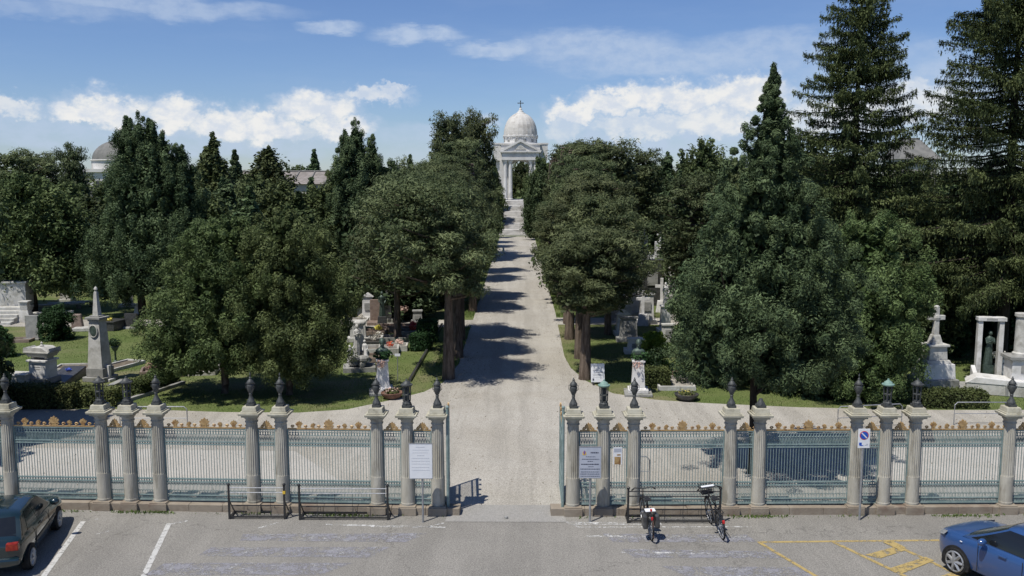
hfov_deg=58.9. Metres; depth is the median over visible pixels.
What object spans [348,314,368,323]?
grave bed
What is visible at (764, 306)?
spire conifer
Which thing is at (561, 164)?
avenue pine
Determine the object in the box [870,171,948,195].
dense evergreen
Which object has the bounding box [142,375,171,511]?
fence column
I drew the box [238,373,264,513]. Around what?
fence column
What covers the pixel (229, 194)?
dense evergreen
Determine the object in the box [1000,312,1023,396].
column tomb
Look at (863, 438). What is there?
parking sign
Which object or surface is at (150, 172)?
tall conifer
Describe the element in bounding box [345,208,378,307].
dense evergreen
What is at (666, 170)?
dense evergreen
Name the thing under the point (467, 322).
gravel path
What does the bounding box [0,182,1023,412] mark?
ground
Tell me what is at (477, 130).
umbrella pine
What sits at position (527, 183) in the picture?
cypress
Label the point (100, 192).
dense evergreen
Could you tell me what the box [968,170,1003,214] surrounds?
dense evergreen
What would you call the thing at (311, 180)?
cypress
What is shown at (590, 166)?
avenue pine
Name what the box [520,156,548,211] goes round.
dense evergreen
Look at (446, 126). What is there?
umbrella pine
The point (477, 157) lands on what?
avenue pine
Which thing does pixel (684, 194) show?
field pine
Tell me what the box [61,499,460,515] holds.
plinth wall
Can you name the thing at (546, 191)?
avenue pine
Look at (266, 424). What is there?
railing bay
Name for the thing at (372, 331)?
grave bed
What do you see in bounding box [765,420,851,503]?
railing bay
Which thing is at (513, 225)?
chapel steps
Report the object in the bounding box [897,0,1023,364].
spruce
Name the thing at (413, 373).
stone kerb
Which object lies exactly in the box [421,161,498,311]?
avenue pine
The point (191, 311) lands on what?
bushy juniper
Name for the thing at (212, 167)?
cypress
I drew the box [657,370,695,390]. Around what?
grave bed
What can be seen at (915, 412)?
fence column
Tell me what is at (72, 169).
umbrella pine
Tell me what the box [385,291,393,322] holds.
tall stele
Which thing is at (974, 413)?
metal barrier
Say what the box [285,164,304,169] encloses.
dense evergreen
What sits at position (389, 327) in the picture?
grave bed
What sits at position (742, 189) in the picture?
dense evergreen
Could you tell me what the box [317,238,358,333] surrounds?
cypress
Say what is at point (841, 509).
plinth wall
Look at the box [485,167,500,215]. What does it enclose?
avenue pine
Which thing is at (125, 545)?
road
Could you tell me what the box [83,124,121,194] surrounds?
domed mausoleum
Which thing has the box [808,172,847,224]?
dense evergreen
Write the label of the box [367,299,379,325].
brown slab tomb
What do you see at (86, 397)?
clipped hedge
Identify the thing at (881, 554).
yellow bay hatching
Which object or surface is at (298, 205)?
cypress
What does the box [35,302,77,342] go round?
round bush
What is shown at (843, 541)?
yellow bay line
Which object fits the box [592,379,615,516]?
fence column
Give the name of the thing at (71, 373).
ledger slab
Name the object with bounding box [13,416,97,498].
railing bay
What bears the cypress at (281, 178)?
on the ground at (720, 393)
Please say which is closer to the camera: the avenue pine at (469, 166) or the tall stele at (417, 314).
the tall stele at (417, 314)
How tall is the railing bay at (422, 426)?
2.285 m
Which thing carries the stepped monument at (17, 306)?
on the ground at (720, 393)
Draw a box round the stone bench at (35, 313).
[33,310,73,314]
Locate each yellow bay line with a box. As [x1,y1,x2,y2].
[757,539,938,542]
[759,543,816,575]
[832,542,906,575]
[884,540,904,548]
[887,541,950,571]
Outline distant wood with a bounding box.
[53,171,961,198]
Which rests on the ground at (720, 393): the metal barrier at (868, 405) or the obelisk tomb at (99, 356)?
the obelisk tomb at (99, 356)
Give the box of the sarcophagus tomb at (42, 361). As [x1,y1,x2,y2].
[23,341,60,384]
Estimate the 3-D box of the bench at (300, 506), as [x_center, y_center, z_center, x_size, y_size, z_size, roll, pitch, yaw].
[-4.460,5.638,24.214,2.430,0.995,0.505,0,7,0]
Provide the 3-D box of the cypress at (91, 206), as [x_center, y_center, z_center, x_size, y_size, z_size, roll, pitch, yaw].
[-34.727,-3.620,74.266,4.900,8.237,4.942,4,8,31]
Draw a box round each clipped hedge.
[0,379,82,409]
[74,384,124,407]
[124,373,180,395]
[408,330,432,351]
[416,317,439,342]
[644,364,672,388]
[910,385,990,409]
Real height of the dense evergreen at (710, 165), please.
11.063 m
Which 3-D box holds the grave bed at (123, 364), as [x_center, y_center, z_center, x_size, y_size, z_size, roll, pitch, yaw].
[-18.843,3.579,43.616,1.100,0.444,2.200,2,7,18]
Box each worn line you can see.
[326,524,445,527]
[574,522,661,524]
[579,526,738,527]
[587,535,745,537]
[622,551,746,554]
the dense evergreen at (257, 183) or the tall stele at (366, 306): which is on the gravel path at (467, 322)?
the tall stele at (366, 306)
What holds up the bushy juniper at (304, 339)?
on the ground at (720, 393)
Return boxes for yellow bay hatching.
[865,547,903,557]
[889,557,933,573]
[942,572,967,575]
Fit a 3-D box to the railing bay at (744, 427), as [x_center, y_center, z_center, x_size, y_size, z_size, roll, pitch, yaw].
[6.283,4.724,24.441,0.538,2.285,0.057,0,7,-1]
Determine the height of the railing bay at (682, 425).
2.340 m
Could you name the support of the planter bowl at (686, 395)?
on the ground at (720, 393)
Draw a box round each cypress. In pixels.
[0,321,11,421]
[74,194,106,239]
[180,193,235,231]
[193,131,235,202]
[217,177,225,199]
[226,149,243,190]
[232,185,264,229]
[237,145,299,192]
[274,176,290,194]
[280,190,329,250]
[305,148,321,169]
[306,176,317,194]
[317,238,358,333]
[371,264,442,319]
[407,154,412,168]
[491,168,504,235]
[492,154,504,210]
[523,171,537,237]
[611,173,646,283]
[735,134,843,206]
[920,221,968,357]
[925,182,953,224]
[932,178,961,192]
[990,291,1023,351]
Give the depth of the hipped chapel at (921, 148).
119.01 m
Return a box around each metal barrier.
[119,406,187,429]
[641,456,649,484]
[837,403,902,422]
[953,402,1006,424]
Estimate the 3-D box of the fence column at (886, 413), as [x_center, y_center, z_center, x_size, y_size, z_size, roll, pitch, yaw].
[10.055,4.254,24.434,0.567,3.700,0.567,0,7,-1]
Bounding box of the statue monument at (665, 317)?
[656,282,670,331]
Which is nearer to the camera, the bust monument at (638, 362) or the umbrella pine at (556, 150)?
the bust monument at (638, 362)
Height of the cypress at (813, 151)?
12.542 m
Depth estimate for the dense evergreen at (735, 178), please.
60.11 m
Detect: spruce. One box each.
[784,0,963,328]
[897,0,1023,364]
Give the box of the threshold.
[445,505,566,521]
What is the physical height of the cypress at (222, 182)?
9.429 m
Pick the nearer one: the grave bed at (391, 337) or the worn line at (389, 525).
the worn line at (389, 525)
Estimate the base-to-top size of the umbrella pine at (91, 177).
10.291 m
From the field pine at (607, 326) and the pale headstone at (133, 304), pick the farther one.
the pale headstone at (133, 304)
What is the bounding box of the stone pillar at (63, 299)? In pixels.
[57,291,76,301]
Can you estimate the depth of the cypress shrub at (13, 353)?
46.04 m
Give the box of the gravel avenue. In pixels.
[0,236,1023,504]
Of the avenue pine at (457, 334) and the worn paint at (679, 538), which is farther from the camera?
the avenue pine at (457, 334)
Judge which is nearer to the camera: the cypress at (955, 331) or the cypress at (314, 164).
the cypress at (955, 331)
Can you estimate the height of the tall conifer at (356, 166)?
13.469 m
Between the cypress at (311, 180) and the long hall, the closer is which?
the cypress at (311, 180)
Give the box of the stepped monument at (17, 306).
[0,280,34,324]
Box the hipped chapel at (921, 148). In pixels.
[879,138,940,182]
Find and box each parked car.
[0,494,62,569]
[939,520,1023,575]
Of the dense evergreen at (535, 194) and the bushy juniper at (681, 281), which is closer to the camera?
the bushy juniper at (681, 281)
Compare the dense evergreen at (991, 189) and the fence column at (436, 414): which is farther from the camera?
the dense evergreen at (991, 189)
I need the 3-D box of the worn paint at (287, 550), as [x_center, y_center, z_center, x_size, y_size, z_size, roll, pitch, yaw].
[-5.285,6.402,21.998,4.532,0.001,0.635,0,7,0]
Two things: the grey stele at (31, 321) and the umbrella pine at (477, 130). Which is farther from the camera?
the umbrella pine at (477, 130)
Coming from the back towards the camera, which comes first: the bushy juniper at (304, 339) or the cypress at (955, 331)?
the cypress at (955, 331)
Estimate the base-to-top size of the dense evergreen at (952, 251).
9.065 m
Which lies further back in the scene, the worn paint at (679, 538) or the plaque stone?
the plaque stone
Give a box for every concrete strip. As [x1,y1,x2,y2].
[0,448,356,492]
[867,444,1023,496]
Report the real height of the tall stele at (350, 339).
1.200 m
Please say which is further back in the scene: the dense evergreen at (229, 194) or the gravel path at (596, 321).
the dense evergreen at (229, 194)
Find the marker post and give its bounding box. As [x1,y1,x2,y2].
[395,354,399,380]
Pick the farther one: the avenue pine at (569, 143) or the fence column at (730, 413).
the avenue pine at (569, 143)
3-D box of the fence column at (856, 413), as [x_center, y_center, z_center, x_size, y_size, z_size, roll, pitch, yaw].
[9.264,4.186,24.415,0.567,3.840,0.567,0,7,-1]
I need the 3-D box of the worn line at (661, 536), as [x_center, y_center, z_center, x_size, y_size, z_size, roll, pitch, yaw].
[3.908,6.286,22.927,4.035,0.001,0.120,0,7,1]
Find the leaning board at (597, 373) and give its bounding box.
[591,363,604,384]
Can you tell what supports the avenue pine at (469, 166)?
on the ground at (720, 393)
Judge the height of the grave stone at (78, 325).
0.950 m
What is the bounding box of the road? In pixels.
[0,510,1023,575]
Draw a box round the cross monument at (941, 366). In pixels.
[907,305,958,387]
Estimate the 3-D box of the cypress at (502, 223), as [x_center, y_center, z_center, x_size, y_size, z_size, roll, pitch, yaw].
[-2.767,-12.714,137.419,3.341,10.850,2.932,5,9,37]
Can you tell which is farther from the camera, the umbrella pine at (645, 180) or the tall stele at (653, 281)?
the umbrella pine at (645, 180)
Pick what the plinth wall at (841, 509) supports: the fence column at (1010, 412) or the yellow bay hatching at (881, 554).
the fence column at (1010, 412)
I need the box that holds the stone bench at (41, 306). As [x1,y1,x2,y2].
[38,302,84,310]
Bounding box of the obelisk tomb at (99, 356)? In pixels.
[82,286,117,382]
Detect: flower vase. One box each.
[400,305,408,321]
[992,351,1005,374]
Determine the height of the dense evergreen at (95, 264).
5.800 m
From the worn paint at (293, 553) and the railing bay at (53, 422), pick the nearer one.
the worn paint at (293, 553)
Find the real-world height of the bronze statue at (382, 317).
2.217 m
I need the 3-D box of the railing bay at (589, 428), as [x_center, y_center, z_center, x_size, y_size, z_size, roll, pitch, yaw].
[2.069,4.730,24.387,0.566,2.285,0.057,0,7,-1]
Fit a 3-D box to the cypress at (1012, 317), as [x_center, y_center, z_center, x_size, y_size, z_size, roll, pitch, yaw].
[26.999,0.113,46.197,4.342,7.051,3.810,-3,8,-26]
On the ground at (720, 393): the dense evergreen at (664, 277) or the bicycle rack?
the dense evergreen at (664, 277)
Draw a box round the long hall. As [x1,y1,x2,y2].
[242,170,332,193]
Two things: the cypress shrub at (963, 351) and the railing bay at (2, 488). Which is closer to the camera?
the railing bay at (2, 488)
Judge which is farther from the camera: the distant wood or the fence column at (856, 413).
the distant wood
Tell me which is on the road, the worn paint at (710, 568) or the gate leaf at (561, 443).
the worn paint at (710, 568)
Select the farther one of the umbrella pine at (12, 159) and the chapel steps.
the chapel steps
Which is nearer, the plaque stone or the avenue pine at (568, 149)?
the plaque stone
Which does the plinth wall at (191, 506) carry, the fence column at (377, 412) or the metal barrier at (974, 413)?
the fence column at (377, 412)
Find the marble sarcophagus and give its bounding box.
[965,372,1023,397]
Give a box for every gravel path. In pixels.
[3,320,473,326]
[556,318,677,324]
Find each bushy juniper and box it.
[128,214,289,393]
[217,207,365,394]
[661,173,749,387]
[745,225,887,400]
[800,209,944,407]
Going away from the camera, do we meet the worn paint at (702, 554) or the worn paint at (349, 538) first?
the worn paint at (702, 554)
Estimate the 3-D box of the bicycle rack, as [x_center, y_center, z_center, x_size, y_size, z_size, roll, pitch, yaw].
[-6.778,5.630,24.280,1.565,0.995,0.505,0,7,0]
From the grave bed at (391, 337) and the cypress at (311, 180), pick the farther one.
the cypress at (311, 180)
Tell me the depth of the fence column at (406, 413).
24.29 m
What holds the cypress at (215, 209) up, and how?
on the ground at (720, 393)
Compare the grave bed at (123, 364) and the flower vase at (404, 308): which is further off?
the flower vase at (404, 308)
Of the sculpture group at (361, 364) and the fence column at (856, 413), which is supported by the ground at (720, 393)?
the sculpture group at (361, 364)
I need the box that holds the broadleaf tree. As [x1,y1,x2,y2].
[0,168,98,311]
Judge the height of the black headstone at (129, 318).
0.920 m
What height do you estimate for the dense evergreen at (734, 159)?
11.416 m
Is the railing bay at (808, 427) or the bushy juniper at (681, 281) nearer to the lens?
the railing bay at (808, 427)
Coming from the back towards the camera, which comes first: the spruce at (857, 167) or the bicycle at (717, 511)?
the spruce at (857, 167)
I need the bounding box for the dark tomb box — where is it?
[106,317,124,330]
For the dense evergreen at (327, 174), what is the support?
on the ground at (720, 393)
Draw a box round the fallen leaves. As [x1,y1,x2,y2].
[18,254,1020,501]
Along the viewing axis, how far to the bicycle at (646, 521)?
22.66 m
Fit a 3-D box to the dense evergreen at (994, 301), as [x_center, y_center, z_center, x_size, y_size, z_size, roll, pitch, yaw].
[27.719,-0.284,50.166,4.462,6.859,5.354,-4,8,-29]
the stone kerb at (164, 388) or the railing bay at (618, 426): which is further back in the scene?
the stone kerb at (164, 388)
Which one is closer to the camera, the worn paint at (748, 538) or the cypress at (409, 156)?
the worn paint at (748, 538)
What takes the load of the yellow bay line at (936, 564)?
on the road
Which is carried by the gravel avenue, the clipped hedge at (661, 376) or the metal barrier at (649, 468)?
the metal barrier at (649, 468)
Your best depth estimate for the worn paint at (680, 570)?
20.89 m
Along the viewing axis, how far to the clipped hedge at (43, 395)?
35.55 m
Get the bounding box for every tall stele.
[347,319,367,342]
[362,292,373,319]
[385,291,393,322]
[411,309,422,321]
[604,309,618,320]
[613,309,630,335]
[616,316,639,341]
[623,337,644,353]
[637,293,656,323]
[641,229,647,247]
[641,259,662,305]
[654,232,663,257]
[661,323,674,341]
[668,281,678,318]
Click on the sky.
(289, 76)
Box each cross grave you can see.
[134,297,138,313]
[636,290,649,325]
[655,278,667,312]
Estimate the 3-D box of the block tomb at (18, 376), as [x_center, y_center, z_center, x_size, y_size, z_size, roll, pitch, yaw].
[-21.292,3.996,39.262,1.050,0.660,0.800,1,7,8]
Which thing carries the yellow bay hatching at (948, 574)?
on the road
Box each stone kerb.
[103,379,121,386]
[111,381,185,406]
[408,323,442,381]
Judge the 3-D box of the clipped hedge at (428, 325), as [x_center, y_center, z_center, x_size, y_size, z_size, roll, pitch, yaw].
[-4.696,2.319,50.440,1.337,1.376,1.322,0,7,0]
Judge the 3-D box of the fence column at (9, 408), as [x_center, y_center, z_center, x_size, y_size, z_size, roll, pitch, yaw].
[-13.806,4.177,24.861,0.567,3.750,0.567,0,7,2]
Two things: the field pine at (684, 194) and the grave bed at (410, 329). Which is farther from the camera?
the field pine at (684, 194)
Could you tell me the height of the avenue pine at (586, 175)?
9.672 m
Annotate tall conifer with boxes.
[70,110,219,316]
[312,118,400,263]
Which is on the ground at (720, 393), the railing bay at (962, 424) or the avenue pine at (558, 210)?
the avenue pine at (558, 210)
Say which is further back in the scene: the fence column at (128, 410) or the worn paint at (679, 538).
the fence column at (128, 410)
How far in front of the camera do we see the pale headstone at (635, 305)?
60.19 m
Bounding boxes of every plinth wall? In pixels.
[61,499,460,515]
[550,503,1023,515]
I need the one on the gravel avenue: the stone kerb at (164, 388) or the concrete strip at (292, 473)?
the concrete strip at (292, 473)
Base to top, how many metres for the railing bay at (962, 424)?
2.340 m
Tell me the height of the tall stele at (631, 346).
0.800 m
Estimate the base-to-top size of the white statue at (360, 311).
2.114 m
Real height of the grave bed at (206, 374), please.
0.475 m
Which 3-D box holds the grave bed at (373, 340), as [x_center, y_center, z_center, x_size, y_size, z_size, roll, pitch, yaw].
[-7.817,2.755,49.172,1.500,0.750,1.000,0,7,-4]
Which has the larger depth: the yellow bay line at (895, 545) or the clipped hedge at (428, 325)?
the clipped hedge at (428, 325)
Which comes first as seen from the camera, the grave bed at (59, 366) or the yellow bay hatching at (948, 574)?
the yellow bay hatching at (948, 574)
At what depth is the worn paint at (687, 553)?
21.84 m
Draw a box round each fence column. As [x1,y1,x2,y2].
[0,373,21,494]
[85,376,115,510]
[113,376,141,511]
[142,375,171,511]
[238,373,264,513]
[267,372,293,513]
[364,377,388,515]
[395,379,418,515]
[425,378,447,516]
[563,378,584,516]
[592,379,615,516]
[622,377,645,516]
[718,377,743,515]
[747,398,773,515]
[843,373,871,515]
[871,378,901,514]
[901,379,930,514]
[994,376,1023,514]
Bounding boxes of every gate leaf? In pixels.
[445,402,449,506]
[559,403,564,506]
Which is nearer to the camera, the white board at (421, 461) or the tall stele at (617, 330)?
the white board at (421, 461)
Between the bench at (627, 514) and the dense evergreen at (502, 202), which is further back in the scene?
the dense evergreen at (502, 202)
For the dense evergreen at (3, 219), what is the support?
on the ground at (720, 393)
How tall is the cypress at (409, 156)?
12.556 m
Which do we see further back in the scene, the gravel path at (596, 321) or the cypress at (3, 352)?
the gravel path at (596, 321)
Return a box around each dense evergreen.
[0,200,14,381]
[56,180,100,209]
[75,224,120,294]
[82,177,114,211]
[165,247,189,289]
[213,178,244,215]
[233,172,288,206]
[236,179,304,222]
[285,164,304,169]
[293,182,348,250]
[320,163,336,196]
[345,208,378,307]
[434,275,482,305]
[490,160,509,222]
[519,161,548,238]
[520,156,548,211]
[528,217,653,297]
[640,151,683,251]
[655,184,698,291]
[658,158,745,238]
[658,173,739,294]
[672,136,730,178]
[693,168,835,259]
[726,156,745,174]
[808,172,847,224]
[861,181,979,306]
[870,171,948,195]
[894,233,955,367]
[939,233,1010,344]
[943,179,975,222]
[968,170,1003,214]
[979,226,1021,341]
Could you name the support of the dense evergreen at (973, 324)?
on the ground at (720, 393)
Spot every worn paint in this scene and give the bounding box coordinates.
[147,563,349,574]
[155,563,343,574]
[200,547,387,557]
[204,547,385,556]
[240,533,420,541]
[246,533,418,541]
[604,534,754,541]
[605,533,751,541]
[623,549,782,557]
[624,549,777,557]
[665,566,812,575]
[674,566,806,575]
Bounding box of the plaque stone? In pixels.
[105,365,115,381]
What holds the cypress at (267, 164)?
on the ground at (720, 393)
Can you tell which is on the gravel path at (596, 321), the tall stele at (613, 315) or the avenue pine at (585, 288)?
the tall stele at (613, 315)
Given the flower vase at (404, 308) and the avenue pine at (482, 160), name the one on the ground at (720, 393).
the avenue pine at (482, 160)
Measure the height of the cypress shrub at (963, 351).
3.586 m
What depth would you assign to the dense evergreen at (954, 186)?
57.10 m
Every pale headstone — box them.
[118,295,137,306]
[615,305,631,328]
[629,286,640,315]
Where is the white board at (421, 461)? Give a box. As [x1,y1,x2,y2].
[408,443,432,521]
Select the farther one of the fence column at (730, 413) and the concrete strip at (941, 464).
the concrete strip at (941, 464)
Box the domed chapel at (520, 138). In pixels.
[493,100,547,199]
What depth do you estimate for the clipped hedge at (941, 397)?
35.66 m
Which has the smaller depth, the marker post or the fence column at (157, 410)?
the fence column at (157, 410)
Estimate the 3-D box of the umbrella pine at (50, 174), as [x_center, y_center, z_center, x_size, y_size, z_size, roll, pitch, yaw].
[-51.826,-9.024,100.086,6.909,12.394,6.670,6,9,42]
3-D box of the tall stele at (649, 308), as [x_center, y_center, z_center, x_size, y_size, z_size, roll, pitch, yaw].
[8.426,1.264,56.728,1.215,1.900,0.700,0,7,-2]
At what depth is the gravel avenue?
33.81 m
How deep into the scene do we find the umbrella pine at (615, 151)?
82.30 m
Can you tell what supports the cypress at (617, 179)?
on the ground at (720, 393)
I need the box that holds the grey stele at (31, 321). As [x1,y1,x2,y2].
[23,315,39,340]
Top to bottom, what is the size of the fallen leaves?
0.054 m
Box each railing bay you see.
[0,422,3,495]
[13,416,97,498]
[107,418,124,498]
[134,419,153,499]
[163,417,246,500]
[257,420,275,501]
[287,419,370,502]
[383,422,400,503]
[413,422,431,503]
[579,422,597,504]
[609,422,627,504]
[640,420,724,503]
[736,422,754,503]
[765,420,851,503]
[861,421,880,502]
[890,421,909,502]
[919,419,1003,502]
[1012,422,1023,502]
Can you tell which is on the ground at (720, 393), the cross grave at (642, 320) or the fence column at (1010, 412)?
the cross grave at (642, 320)
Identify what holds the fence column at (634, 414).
on the plinth wall at (841, 509)
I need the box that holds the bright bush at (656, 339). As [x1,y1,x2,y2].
[641,331,670,366]
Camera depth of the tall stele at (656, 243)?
78.45 m
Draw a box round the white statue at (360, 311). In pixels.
[357,306,361,314]
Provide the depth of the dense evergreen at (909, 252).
43.05 m
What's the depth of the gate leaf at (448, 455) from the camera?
24.35 m
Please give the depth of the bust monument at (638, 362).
37.77 m
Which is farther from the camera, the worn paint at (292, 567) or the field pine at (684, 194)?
the field pine at (684, 194)
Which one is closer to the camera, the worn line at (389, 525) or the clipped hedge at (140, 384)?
the worn line at (389, 525)
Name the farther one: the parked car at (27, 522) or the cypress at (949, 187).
the cypress at (949, 187)
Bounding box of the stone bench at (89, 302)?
[47,300,92,306]
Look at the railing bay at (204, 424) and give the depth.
24.68 m
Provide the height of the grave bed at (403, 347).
0.750 m
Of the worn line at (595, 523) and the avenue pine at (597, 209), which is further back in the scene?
the avenue pine at (597, 209)
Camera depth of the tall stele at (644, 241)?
92.86 m
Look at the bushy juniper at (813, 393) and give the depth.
37.01 m
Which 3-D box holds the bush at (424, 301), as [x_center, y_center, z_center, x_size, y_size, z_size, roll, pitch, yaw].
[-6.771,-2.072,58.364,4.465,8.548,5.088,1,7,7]
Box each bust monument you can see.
[369,338,395,396]
[624,339,652,397]
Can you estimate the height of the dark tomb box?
0.797 m
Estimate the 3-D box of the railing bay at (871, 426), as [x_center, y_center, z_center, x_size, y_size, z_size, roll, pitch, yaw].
[9.684,4.718,24.485,0.541,2.285,0.057,0,7,-1]
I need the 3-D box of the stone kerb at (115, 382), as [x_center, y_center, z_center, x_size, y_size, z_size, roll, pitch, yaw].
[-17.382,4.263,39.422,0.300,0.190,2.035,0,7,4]
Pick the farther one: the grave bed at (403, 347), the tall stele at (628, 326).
the tall stele at (628, 326)
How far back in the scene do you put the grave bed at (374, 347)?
46.94 m
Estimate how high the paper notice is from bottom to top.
0.472 m
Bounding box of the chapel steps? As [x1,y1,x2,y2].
[499,200,526,235]
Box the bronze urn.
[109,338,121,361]
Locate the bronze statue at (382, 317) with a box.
[377,291,386,322]
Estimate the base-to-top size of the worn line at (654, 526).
0.001 m
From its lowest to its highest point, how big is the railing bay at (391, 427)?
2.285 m
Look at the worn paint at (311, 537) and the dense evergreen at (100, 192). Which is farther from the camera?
the dense evergreen at (100, 192)
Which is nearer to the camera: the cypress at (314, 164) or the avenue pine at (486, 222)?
the avenue pine at (486, 222)
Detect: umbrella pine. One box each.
[0,147,59,184]
[16,150,68,187]
[53,141,90,197]
[55,172,99,198]
[427,125,492,163]
[429,109,467,161]
[460,105,498,197]
[543,140,597,185]
[573,136,641,204]
[613,146,671,219]
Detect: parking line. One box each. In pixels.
[41,521,85,575]
[141,523,171,575]
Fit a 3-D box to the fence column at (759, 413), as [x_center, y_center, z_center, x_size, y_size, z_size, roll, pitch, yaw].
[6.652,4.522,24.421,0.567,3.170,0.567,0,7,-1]
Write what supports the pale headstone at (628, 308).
on the ground at (720, 393)
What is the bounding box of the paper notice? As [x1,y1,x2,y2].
[613,447,621,463]
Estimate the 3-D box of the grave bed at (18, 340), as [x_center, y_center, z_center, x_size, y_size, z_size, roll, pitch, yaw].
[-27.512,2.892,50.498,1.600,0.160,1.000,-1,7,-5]
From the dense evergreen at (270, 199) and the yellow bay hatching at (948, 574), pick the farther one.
the dense evergreen at (270, 199)
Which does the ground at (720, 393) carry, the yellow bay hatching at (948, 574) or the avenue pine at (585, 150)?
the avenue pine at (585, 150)
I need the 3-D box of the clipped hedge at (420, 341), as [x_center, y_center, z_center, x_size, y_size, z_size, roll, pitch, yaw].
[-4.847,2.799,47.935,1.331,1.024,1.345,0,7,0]
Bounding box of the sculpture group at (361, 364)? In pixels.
[343,320,375,372]
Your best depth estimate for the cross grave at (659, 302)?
61.34 m
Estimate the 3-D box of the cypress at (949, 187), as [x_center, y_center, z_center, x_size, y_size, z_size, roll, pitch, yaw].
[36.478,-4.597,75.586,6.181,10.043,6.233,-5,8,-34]
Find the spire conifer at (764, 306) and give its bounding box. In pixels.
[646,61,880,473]
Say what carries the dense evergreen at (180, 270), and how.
on the ground at (720, 393)
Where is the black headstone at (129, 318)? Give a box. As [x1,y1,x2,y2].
[123,313,137,328]
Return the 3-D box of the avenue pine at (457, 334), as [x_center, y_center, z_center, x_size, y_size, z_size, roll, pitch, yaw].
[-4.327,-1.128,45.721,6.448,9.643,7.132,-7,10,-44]
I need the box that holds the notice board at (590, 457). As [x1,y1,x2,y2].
[579,446,601,521]
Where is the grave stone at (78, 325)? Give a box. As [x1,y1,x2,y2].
[71,314,88,331]
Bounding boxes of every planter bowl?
[381,387,401,399]
[674,389,698,400]
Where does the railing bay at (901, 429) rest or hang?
on the plinth wall at (841, 509)
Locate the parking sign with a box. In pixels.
[858,428,869,519]
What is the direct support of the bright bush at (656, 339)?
on the ground at (720, 393)
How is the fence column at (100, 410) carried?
on the plinth wall at (191, 506)
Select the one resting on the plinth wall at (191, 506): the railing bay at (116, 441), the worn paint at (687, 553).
the railing bay at (116, 441)
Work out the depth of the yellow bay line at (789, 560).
21.49 m
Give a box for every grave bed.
[11,337,34,342]
[57,363,87,370]
[112,359,145,371]
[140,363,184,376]
[188,370,218,375]
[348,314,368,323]
[353,335,379,344]
[366,325,386,335]
[367,331,409,342]
[368,341,398,354]
[369,353,378,362]
[376,320,416,332]
[378,335,407,351]
[401,325,416,333]
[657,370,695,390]
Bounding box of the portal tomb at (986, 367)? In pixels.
[966,316,1006,376]
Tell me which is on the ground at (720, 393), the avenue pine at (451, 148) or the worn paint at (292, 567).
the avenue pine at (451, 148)
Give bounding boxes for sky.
[0,0,1023,177]
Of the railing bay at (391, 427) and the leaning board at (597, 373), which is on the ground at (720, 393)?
the leaning board at (597, 373)
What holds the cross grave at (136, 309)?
on the ground at (720, 393)
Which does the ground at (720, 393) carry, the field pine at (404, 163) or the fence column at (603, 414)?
the field pine at (404, 163)
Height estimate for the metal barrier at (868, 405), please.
0.867 m
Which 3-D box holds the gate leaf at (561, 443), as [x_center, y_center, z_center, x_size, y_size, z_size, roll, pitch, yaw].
[1.383,4.484,25.323,0.100,2.970,2.125,0,7,1]
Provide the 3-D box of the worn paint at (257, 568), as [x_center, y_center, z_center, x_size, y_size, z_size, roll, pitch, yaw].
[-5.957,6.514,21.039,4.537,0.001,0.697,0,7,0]
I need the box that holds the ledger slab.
[54,366,85,384]
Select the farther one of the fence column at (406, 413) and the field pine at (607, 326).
the field pine at (607, 326)
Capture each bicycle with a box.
[631,486,659,540]
[697,482,725,539]
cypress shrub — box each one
[0,325,17,356]
[940,296,971,358]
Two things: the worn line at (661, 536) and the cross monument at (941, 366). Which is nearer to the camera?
the worn line at (661, 536)
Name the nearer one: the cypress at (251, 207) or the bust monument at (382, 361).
the bust monument at (382, 361)
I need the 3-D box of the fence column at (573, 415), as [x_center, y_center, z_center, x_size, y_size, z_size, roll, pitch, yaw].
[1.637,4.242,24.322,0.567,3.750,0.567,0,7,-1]
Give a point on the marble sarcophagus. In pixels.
(992, 384)
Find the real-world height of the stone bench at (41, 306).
0.400 m
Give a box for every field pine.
[336,185,438,336]
[393,154,439,180]
[604,209,657,334]
[647,173,716,315]
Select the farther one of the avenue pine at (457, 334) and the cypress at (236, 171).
the cypress at (236, 171)
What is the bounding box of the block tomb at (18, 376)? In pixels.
[10,371,30,382]
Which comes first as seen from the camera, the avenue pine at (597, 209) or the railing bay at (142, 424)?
the railing bay at (142, 424)
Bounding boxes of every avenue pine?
[350,177,504,379]
[368,169,504,358]
[381,165,500,339]
[417,155,501,300]
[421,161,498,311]
[428,139,500,230]
[442,137,505,272]
[448,136,499,222]
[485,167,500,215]
[529,176,638,339]
[530,170,626,323]
[531,159,616,296]
[534,192,656,358]
[535,151,604,213]
[537,141,588,210]
[537,158,554,209]
[539,224,658,380]
[540,161,553,207]
[543,141,592,199]
[551,141,615,188]
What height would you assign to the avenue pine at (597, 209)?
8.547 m
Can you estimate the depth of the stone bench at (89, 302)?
63.91 m
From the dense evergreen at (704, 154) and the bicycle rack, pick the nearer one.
the bicycle rack

